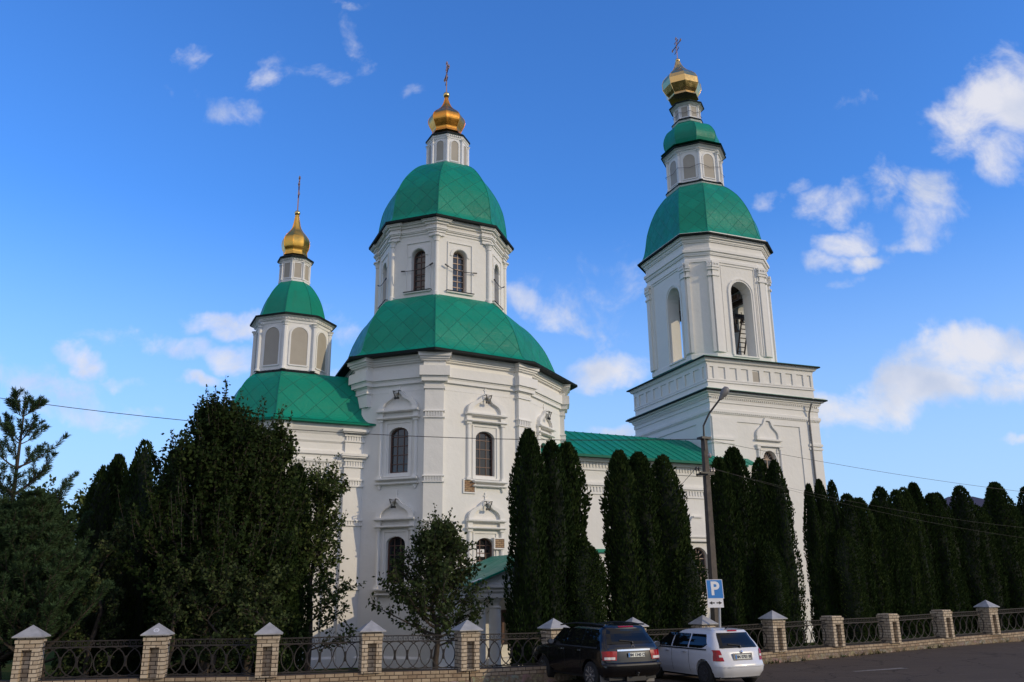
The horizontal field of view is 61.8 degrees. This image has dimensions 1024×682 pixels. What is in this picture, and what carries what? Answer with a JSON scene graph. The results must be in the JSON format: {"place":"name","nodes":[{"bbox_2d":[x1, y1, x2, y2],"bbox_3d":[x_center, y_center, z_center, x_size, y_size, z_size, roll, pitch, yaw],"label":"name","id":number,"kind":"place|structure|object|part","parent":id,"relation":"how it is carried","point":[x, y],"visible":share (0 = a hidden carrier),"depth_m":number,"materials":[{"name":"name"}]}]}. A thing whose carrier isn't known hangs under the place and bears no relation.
{"place":"outdoors","nodes":[
{"label":"outdoors","id":0,"kind":"place"},
{"bbox_2d":[1,635,955,679],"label":"lawn","id":1,"kind":"structure","parent":0,"point":[6,672],"depth_m":39.29,"materials":[{"name":"green plant"}]},
{"bbox_2d":[1,649,13,667],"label":"shrub","id":2,"kind":"object","parent":1,"relation":"on","point":[3,664],"visible":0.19,"depth_m":26.38,"materials":[{"name":"green plant"}]},
{"bbox_2d":[0,495,85,679],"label":"pine tree","id":3,"kind":"object","parent":1,"relation":"on","point":[5,505],"visible":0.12,"depth_m":25.50,"materials":[{"name":"green plant"}]},
{"bbox_2d":[13,568,86,678],"bbox_3d":[-14.126,8.816,26.086,2.485,3.728,2.030,5,-17,-20],"label":"shrub","id":4,"kind":"object","parent":1,"relation":"on","point":[58,672],"visible":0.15,"depth_m":25.91,"materials":[{"name":"green plant"}]},
{"bbox_2d":[0,486,115,651],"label":"pine tree","id":5,"kind":"object","parent":1,"relation":"on","point":[47,536],"visible":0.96,"depth_m":25.40,"materials":[{"name":"green plant"}]},
{"bbox_2d":[0,386,120,661],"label":"pine tree","id":6,"kind":"object","parent":1,"relation":"on","point":[13,401],"visible":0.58,"depth_m":28.07,"materials":[{"name":"green plant"}]},
{"bbox_2d":[29,473,94,665],"bbox_3d":[-19.071,9.520,34.885,5.996,8.304,5.633,-1,-16,0],"label":"background tree","id":7,"kind":"object","parent":1,"relation":"on","point":[80,501],"visible":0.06,"depth_m":35.70,"materials":[{"name":"green plant"}]},
{"bbox_2d":[51,464,118,678],"bbox_3d":[-15.704,8.819,31.906,1.967,8.508,1.974,-5,-18,17],"label":"thuja","id":8,"kind":"object","parent":1,"relation":"on","point":[98,502],"visible":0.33,"depth_m":32.05,"materials":[{"name":"green plant"}]},
{"bbox_2d":[59,518,133,677],"bbox_3d":[-13.081,8.335,27.198,2.033,5.387,2.207,9,-19,-30],"label":"shrub","id":9,"kind":"object","parent":1,"relation":"on","point":[118,533],"visible":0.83,"depth_m":26.95,"materials":[{"name":"green plant"}]},
{"bbox_2d":[91,453,127,677],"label":"thuja","id":10,"kind":"object","parent":1,"relation":"on","point":[118,463],"visible":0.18,"depth_m":33.37,"materials":[{"name":"green plant"}]},
{"bbox_2d":[98,439,161,677],"bbox_3d":[-13.891,8.237,31.513,1.781,9.433,1.957,-11,-19,31],"label":"thuja","id":11,"kind":"object","parent":1,"relation":"on","point":[130,611],"visible":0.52,"depth_m":30.88,"materials":[{"name":"green plant"}]},
{"bbox_2d":[138,449,182,674],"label":"thuja","id":12,"kind":"object","parent":1,"relation":"on","point":[154,566],"visible":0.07,"depth_m":32.00,"materials":[{"name":"green plant"}]},
{"bbox_2d":[139,551,208,668],"bbox_3d":[-10.285,8.428,26.040,1.757,4.002,1.904,7,-18,-23],"label":"shrub","id":13,"kind":"object","parent":1,"relation":"on","point":[175,607],"visible":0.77,"depth_m":26.15,"materials":[{"name":"green plant"}]},
{"bbox_2d":[167,515,197,675],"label":"thuja","id":14,"kind":"object","parent":1,"relation":"on","point":[183,670],"visible":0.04,"depth_m":31.22,"materials":[{"name":"green plant"}]},
{"bbox_2d":[111,376,305,675],"bbox_3d":[-10.344,6.267,28.499,6.406,10.172,6.411,-1,-16,0],"label":"linden tree","id":15,"kind":"object","parent":1,"relation":"on","point":[211,463],"visible":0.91,"depth_m":28.09,"materials":[{"name":"green plant"}]},
{"bbox_2d":[196,533,231,675],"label":"thuja","id":16,"kind":"object","parent":1,"relation":"on","point":[218,654],"visible":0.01,"depth_m":30.89,"materials":[{"name":"green plant"}]},
{"bbox_2d":[178,560,255,673],"bbox_3d":[-9.149,8.623,26.215,2.293,3.664,2.487,-1,-16,0],"label":"shrub","id":17,"kind":"object","parent":1,"relation":"on","point":[222,586],"visible":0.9,"depth_m":26.15,"materials":[{"name":"green plant"}]},
{"bbox_2d":[225,532,263,674],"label":"thuja","id":18,"kind":"object","parent":1,"relation":"on","point":[238,669],"visible":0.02,"depth_m":30.59,"materials":[{"name":"green plant"}]},
{"bbox_2d":[181,397,327,674],"bbox_3d":[-8.891,6.938,29.825,4.990,9.901,4.702,6,-18,-22],"label":"linden tree","id":19,"kind":"object","parent":1,"relation":"on","point":[276,433],"visible":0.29,"depth_m":29.70,"materials":[{"name":"green plant"}]},
{"bbox_2d":[229,557,293,666],"bbox_3d":[-7.730,8.561,26.321,1.794,3.739,2.354,8,-18,-27],"label":"shrub","id":20,"kind":"object","parent":1,"relation":"on","point":[262,617],"visible":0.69,"depth_m":26.24,"materials":[{"name":"green plant"}]},
{"bbox_2d":[254,486,301,674],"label":"thuja","id":21,"kind":"object","parent":1,"relation":"on","point":[287,661],"visible":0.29,"depth_m":29.54,"materials":[{"name":"green plant"}]},
{"bbox_2d":[288,462,313,673],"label":"thuja","id":22,"kind":"object","parent":1,"relation":"on","point":[299,655],"visible":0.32,"depth_m":30.42,"materials":[{"name":"green plant"}]},
{"bbox_2d":[286,452,367,672],"bbox_3d":[-7.274,8.335,31.451,3.693,8.404,4.175,-1,-16,0],"label":"linden tree","id":23,"kind":"object","parent":1,"relation":"on","point":[323,492],"visible":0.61,"depth_m":31.55,"materials":[{"name":"green plant"}]},
{"bbox_2d":[365,503,497,668],"bbox_3d":[-2.741,8.454,29.075,4.173,5.745,4.119,-6,-17,16],"label":"fruit tree","id":24,"kind":"object","parent":1,"relation":"on","point":[440,545],"visible":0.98,"depth_m":28.71,"materials":[{"name":"green plant"}]},
{"bbox_2d":[0,600,1023,681],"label":"fence","id":25,"kind":"object","parent":1,"relation":"on","point":[30,648],"visible":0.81,"depth_m":24.07,"materials":[{"name":"brick"}]},
{"bbox_2d":[502,428,551,665],"bbox_3d":[0.601,7.176,29.632,1.814,8.550,1.706,-12,-21,35],"label":"thuja","id":26,"kind":"object","parent":1,"relation":"on","point":[528,582],"visible":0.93,"depth_m":29.24,"materials":[{"name":"green plant"}]},
{"bbox_2d":[229,37,827,668],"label":"church","id":27,"kind":"structure","parent":1,"relation":"on","point":[443,345],"depth_m":46.36,"materials":[{"name":"white paint"}]},
{"bbox_2d":[387,537,404,582],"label":"window","id":28,"kind":"structure","parent":27,"relation":"in","point":[396,541],"depth_m":40.66,"materials":[{"name":"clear glass"}]},
{"bbox_2d":[390,428,407,472],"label":"window","id":29,"kind":"structure","parent":27,"relation":"in","point":[399,444],"depth_m":41.96,"materials":[{"name":"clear glass"}]},
{"bbox_2d":[414,251,424,289],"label":"window","id":30,"kind":"structure","parent":27,"relation":"in","point":[419,260],"depth_m":46.54,"materials":[{"name":"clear glass"}]},
{"bbox_2d":[453,252,463,291],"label":"window","id":31,"kind":"structure","parent":27,"relation":"in","point":[458,259],"depth_m":46.79,"materials":[{"name":"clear glass"}]},
{"bbox_2d":[476,432,491,475],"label":"window","id":32,"kind":"structure","parent":27,"relation":"in","point":[483,446],"depth_m":42.75,"materials":[{"name":"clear glass"}]},
{"bbox_2d":[476,538,491,562],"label":"window","id":33,"kind":"structure","parent":27,"relation":"in","point":[483,543],"depth_m":41.48,"materials":[{"name":"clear glass"}]},
{"bbox_2d":[694,547,706,593],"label":"window","id":34,"kind":"structure","parent":27,"relation":"in","point":[701,555],"depth_m":49.46,"materials":[{"name":"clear glass"}]},
{"bbox_2d":[734,310,738,332],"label":"bell","id":35,"kind":"object","parent":27,"relation":"hanging from","point":[736,330],"visible":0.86,"depth_m":57.30,"materials":[{"name":"brown metal"}]},
{"bbox_2d":[737,318,746,354],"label":"ladder","id":36,"kind":"object","parent":27,"relation":"on","point":[740,333],"visible":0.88,"depth_m":56.95,"materials":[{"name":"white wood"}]},
{"bbox_2d":[763,452,772,473],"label":"window","id":37,"kind":"structure","parent":27,"relation":"in","point":[767,456],"depth_m":54.38,"materials":[{"name":"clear glass"}]},
{"bbox_2d":[541,438,576,626],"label":"thuja","id":38,"kind":"object","parent":1,"relation":"on","point":[557,534],"visible":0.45,"depth_m":30.08,"materials":[{"name":"green plant"}]},
{"bbox_2d":[557,440,592,613],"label":"thuja","id":39,"kind":"object","parent":1,"relation":"on","point":[576,478],"visible":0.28,"depth_m":31.88,"materials":[{"name":"green plant"}]},
{"bbox_2d":[566,538,609,626],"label":"thuja","id":40,"kind":"object","parent":1,"relation":"on","point":[588,594],"visible":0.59,"depth_m":29.88,"materials":[{"name":"green plant"}]},
{"bbox_2d":[598,449,649,631],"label":"thuja","id":41,"kind":"object","parent":1,"relation":"on","point":[623,558],"visible":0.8,"depth_m":31.29,"materials":[{"name":"green plant"}]},
{"bbox_2d":[629,451,674,640],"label":"thuja","id":42,"kind":"object","parent":1,"relation":"on","point":[645,486],"visible":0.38,"depth_m":31.70,"materials":[{"name":"green plant"}]},
{"bbox_2d":[651,453,702,637],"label":"thuja","id":43,"kind":"object","parent":1,"relation":"on","point":[675,528],"visible":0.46,"depth_m":32.39,"materials":[{"name":"green plant"}]},
{"bbox_2d":[666,540,707,630],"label":"thuja","id":44,"kind":"object","parent":1,"relation":"on","point":[688,608],"visible":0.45,"depth_m":31.64,"materials":[{"name":"green plant"}]},
{"bbox_2d":[695,386,729,625],"bbox_3d":[7.404,6.905,30.489,1.531,10.799,0.614,-1,-16,0],"label":"utility pole","id":45,"kind":"object","parent":1,"relation":"on","point":[705,473],"visible":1,"depth_m":30.80,"materials":[{"name":"concrete"}]},
{"bbox_2d":[1,398,697,439],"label":"overhead wire","id":46,"kind":"object","parent":45,"relation":"attached to","point":[356,433],"visible":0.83,"depth_m":32.52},
{"bbox_2d":[604,469,694,562],"bbox_3d":[4.248,7.409,32.474,6.644,4.551,0.020,-15,-22,40],"label":"overhead wire","id":47,"kind":"object","parent":45,"relation":"attached to","point":[667,500],"visible":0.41,"depth_m":31.49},
{"bbox_2d":[710,440,1021,491],"bbox_3d":[26.038,6.245,37.842,40.272,1.905,0.011,5,-17,-19],"label":"overhead wire","id":48,"kind":"object","parent":45,"relation":"attached to","point":[856,467],"visible":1,"depth_m":33.51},
{"bbox_2d":[716,469,1021,537],"bbox_3d":[25.491,7.599,36.954,38.324,2.820,0.006,5,-17,-18],"label":"overhead wire","id":49,"kind":"object","parent":45,"relation":"attached to","point":[869,509],"visible":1,"depth_m":32.94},
{"bbox_2d":[715,469,1023,527],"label":"overhead wire","id":50,"kind":"object","parent":45,"relation":"attached to","point":[857,502],"visible":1,"depth_m":33.08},
{"bbox_2d":[710,456,751,636],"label":"thuja","id":51,"kind":"object","parent":1,"relation":"on","point":[729,562],"visible":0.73,"depth_m":34.05,"materials":[{"name":"green plant"}]},
{"bbox_2d":[723,446,765,649],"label":"thuja","id":52,"kind":"object","parent":1,"relation":"on","point":[734,461],"visible":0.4,"depth_m":34.66,"materials":[{"name":"green plant"}]},
{"bbox_2d":[750,456,780,589],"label":"thuja","id":53,"kind":"object","parent":1,"relation":"on","point":[760,469],"visible":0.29,"depth_m":35.68,"materials":[{"name":"green plant"}]},
{"bbox_2d":[756,541,794,647],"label":"thuja","id":54,"kind":"object","parent":1,"relation":"on","point":[776,596],"visible":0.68,"depth_m":33.57,"materials":[{"name":"green plant"}]},
{"bbox_2d":[766,459,808,645],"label":"thuja","id":55,"kind":"object","parent":1,"relation":"on","point":[784,510],"visible":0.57,"depth_m":35.13,"materials":[{"name":"green plant"}]},
{"bbox_2d":[802,482,831,643],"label":"thuja","id":56,"kind":"object","parent":1,"relation":"on","point":[819,591],"visible":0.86,"depth_m":36.22,"materials":[{"name":"green plant"}]},
{"bbox_2d":[814,478,841,615],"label":"thuja","id":57,"kind":"object","parent":1,"relation":"on","point":[825,514],"visible":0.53,"depth_m":36.81,"materials":[{"name":"green plant"}]},
{"bbox_2d":[826,479,844,543],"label":"thuja","id":58,"kind":"object","parent":1,"relation":"on","point":[830,490],"visible":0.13,"depth_m":37.82,"materials":[{"name":"green plant"}]},
{"bbox_2d":[827,528,873,642],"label":"thuja","id":59,"kind":"object","parent":1,"relation":"on","point":[851,580],"visible":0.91,"depth_m":35.77,"materials":[{"name":"green plant"}]},
{"bbox_2d":[836,492,880,638],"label":"thuja","id":60,"kind":"object","parent":1,"relation":"on","point":[853,517],"visible":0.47,"depth_m":37.21,"materials":[{"name":"green plant"}]},
{"bbox_2d":[854,497,892,613],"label":"thuja","id":61,"kind":"object","parent":1,"relation":"on","point":[882,591],"visible":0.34,"depth_m":37.27,"materials":[{"name":"green plant"}]},
{"bbox_2d":[868,500,905,637],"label":"thuja","id":62,"kind":"object","parent":1,"relation":"on","point":[885,541],"visible":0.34,"depth_m":38.20,"materials":[{"name":"green plant"}]},
{"bbox_2d":[872,486,915,635],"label":"thuja","id":63,"kind":"object","parent":1,"relation":"on","point":[880,495],"visible":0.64,"depth_m":38.22,"materials":[{"name":"green plant"}]},
{"bbox_2d":[890,489,927,637],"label":"thuja","id":64,"kind":"object","parent":1,"relation":"on","point":[908,531],"visible":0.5,"depth_m":38.71,"materials":[{"name":"green plant"}]},
{"bbox_2d":[899,486,938,634],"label":"thuja","id":65,"kind":"object","parent":1,"relation":"on","point":[924,555],"visible":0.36,"depth_m":38.96,"materials":[{"name":"green plant"}]},
{"bbox_2d":[907,482,945,609],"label":"thuja","id":66,"kind":"object","parent":1,"relation":"on","point":[914,489],"visible":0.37,"depth_m":39.71,"materials":[{"name":"green plant"}]},
{"bbox_2d":[924,492,969,632],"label":"thuja","id":67,"kind":"object","parent":1,"relation":"on","point":[950,568],"visible":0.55,"depth_m":39.59,"materials":[{"name":"green plant"}]},
{"bbox_2d":[935,491,975,631],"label":"thuja","id":68,"kind":"object","parent":1,"relation":"on","point":[953,522],"visible":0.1,"depth_m":40.59,"materials":[{"name":"green plant"}]},
{"bbox_2d":[944,496,984,509],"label":"house","id":69,"kind":"structure","parent":1,"relation":"on","point":[979,502],"depth_m":76.54,"materials":[{"name":"grey paint"}]},
{"bbox_2d":[949,485,998,632],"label":"thuja","id":70,"kind":"object","parent":1,"relation":"on","point":[975,573],"visible":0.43,"depth_m":40.87,"materials":[{"name":"green plant"}]},
{"bbox_2d":[972,505,1011,630],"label":"thuja","id":71,"kind":"object","parent":1,"relation":"on","point":[998,579],"visible":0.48,"depth_m":40.82,"materials":[{"name":"green plant"}]},
{"bbox_2d":[982,481,1023,630],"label":"thuja","id":72,"kind":"object","parent":1,"relation":"on","point":[996,505],"visible":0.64,"depth_m":41.82,"materials":[{"name":"green plant"}]},
{"bbox_2d":[1009,506,1023,569],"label":"thuja","id":73,"kind":"object","parent":1,"relation":"on","point":[1019,528],"visible":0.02,"depth_m":42.59,"materials":[{"name":"green plant"}]},
{"bbox_2d":[1016,486,1023,518],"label":"thuja","id":74,"kind":"object","parent":1,"relation":"on","point":[1020,501],"visible":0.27,"depth_m":43.98,"materials":[{"name":"green plant"}]},
{"bbox_2d":[0,0,1023,512],"label":"sky","id":75,"kind":"structure","parent":0,"point":[154,154],"materials":[{"name":"blue"}]},
{"bbox_2d":[404,627,1023,669],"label":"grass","id":76,"kind":"structure","parent":0,"point":[931,635],"depth_m":34.02,"materials":[{"name":"green plant"}]},
{"bbox_2d":[550,641,1017,681],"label":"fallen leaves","id":77,"kind":"object","parent":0,"point":[833,658],"visible":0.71,"depth_m":30.55,"materials":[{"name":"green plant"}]},
{"bbox_2d":[555,641,1023,681],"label":"road","id":78,"kind":"structure","parent":0,"point":[998,662],"depth_m":26.71,"materials":[{"name":"grey asphalt"}]},
{"bbox_2d":[533,621,661,681],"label":"off road car","id":79,"kind":"object","parent":78,"relation":"on","point":[608,651],"visible":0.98,"depth_m":23.31,"materials":[{"name":"black metal"}]},
{"bbox_3d":[1.417,8.593,25.010,0.188,0.430,0.820,7,-18,-25],"label":"side window","id":80,"kind":"part","parent":79,"relation":"part of","materials":[{"name":"black glass"}]},
{"bbox_3d":[1.801,8.367,24.251,0.188,0.430,0.820,7,-18,-25],"label":"side window","id":81,"kind":"part","parent":79,"relation":"part of","materials":[{"name":"black glass"}]},
{"bbox_3d":[2.206,8.128,23.448,0.188,0.430,0.880,7,-18,-25],"label":"side window","id":82,"kind":"part","parent":79,"relation":"part of","materials":[{"name":"black glass"}]},
{"bbox_3d":[3.169,8.036,23.318,1.485,0.382,0.291,7,-18,-25],"label":"rear window","id":83,"kind":"part","parent":79,"relation":"part of","materials":[{"name":"black glass"}]},
{"bbox_2d":[654,626,763,681],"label":"estate car","id":84,"kind":"object","parent":78,"relation":"on","point":[708,654],"visible":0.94,"depth_m":23.74,"materials":[{"name":"white metal"}]},
{"bbox_3d":[4.572,8.831,25.415,0.163,0.365,0.760,7,-18,-24],"label":"side window","id":85,"kind":"part","parent":84,"relation":"part of","materials":[{"name":"black glass"}]},
{"bbox_3d":[4.904,8.626,24.728,0.163,0.365,0.740,7,-18,-24],"label":"side window","id":86,"kind":"part","parent":84,"relation":"part of","materials":[{"name":"black glass"}]},
{"bbox_3d":[5.252,8.411,24.006,0.163,0.365,0.800,7,-18,-24],"label":"side window","id":87,"kind":"part","parent":84,"relation":"part of","materials":[{"name":"black glass"}]},
{"bbox_3d":[6.192,8.289,23.729,1.283,0.385,0.311,7,-18,-24],"label":"rear window","id":88,"kind":"part","parent":84,"relation":"part of","materials":[{"name":"black glass"}]},
{"bbox_2d":[706,579,723,626],"bbox_3d":[6.811,9.556,28.474,0.592,3.121,0.199,2,-16,-8],"label":"parking sign","id":89,"kind":"object","parent":78,"relation":"on","point":[715,594],"visible":0.95,"depth_m":28.68,"materials":[{"name":"metal"}]},
{"bbox_2d":[511,639,1023,681],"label":"weeds","id":90,"kind":"object","parent":78,"relation":"on","point":[772,661],"visible":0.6,"depth_m":31.28,"materials":[{"name":"green plant"}]},
{"bbox_2d":[854,668,908,671],"bbox_3d":[11.277,10.080,26.242,1.806,0.045,0.352,3,-17,-13],"label":"road marking","id":91,"kind":"object","parent":78,"relation":"on","point":[882,669],"visible":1,"depth_m":26.27,"materials":[{"name":"paint"}]}
]}

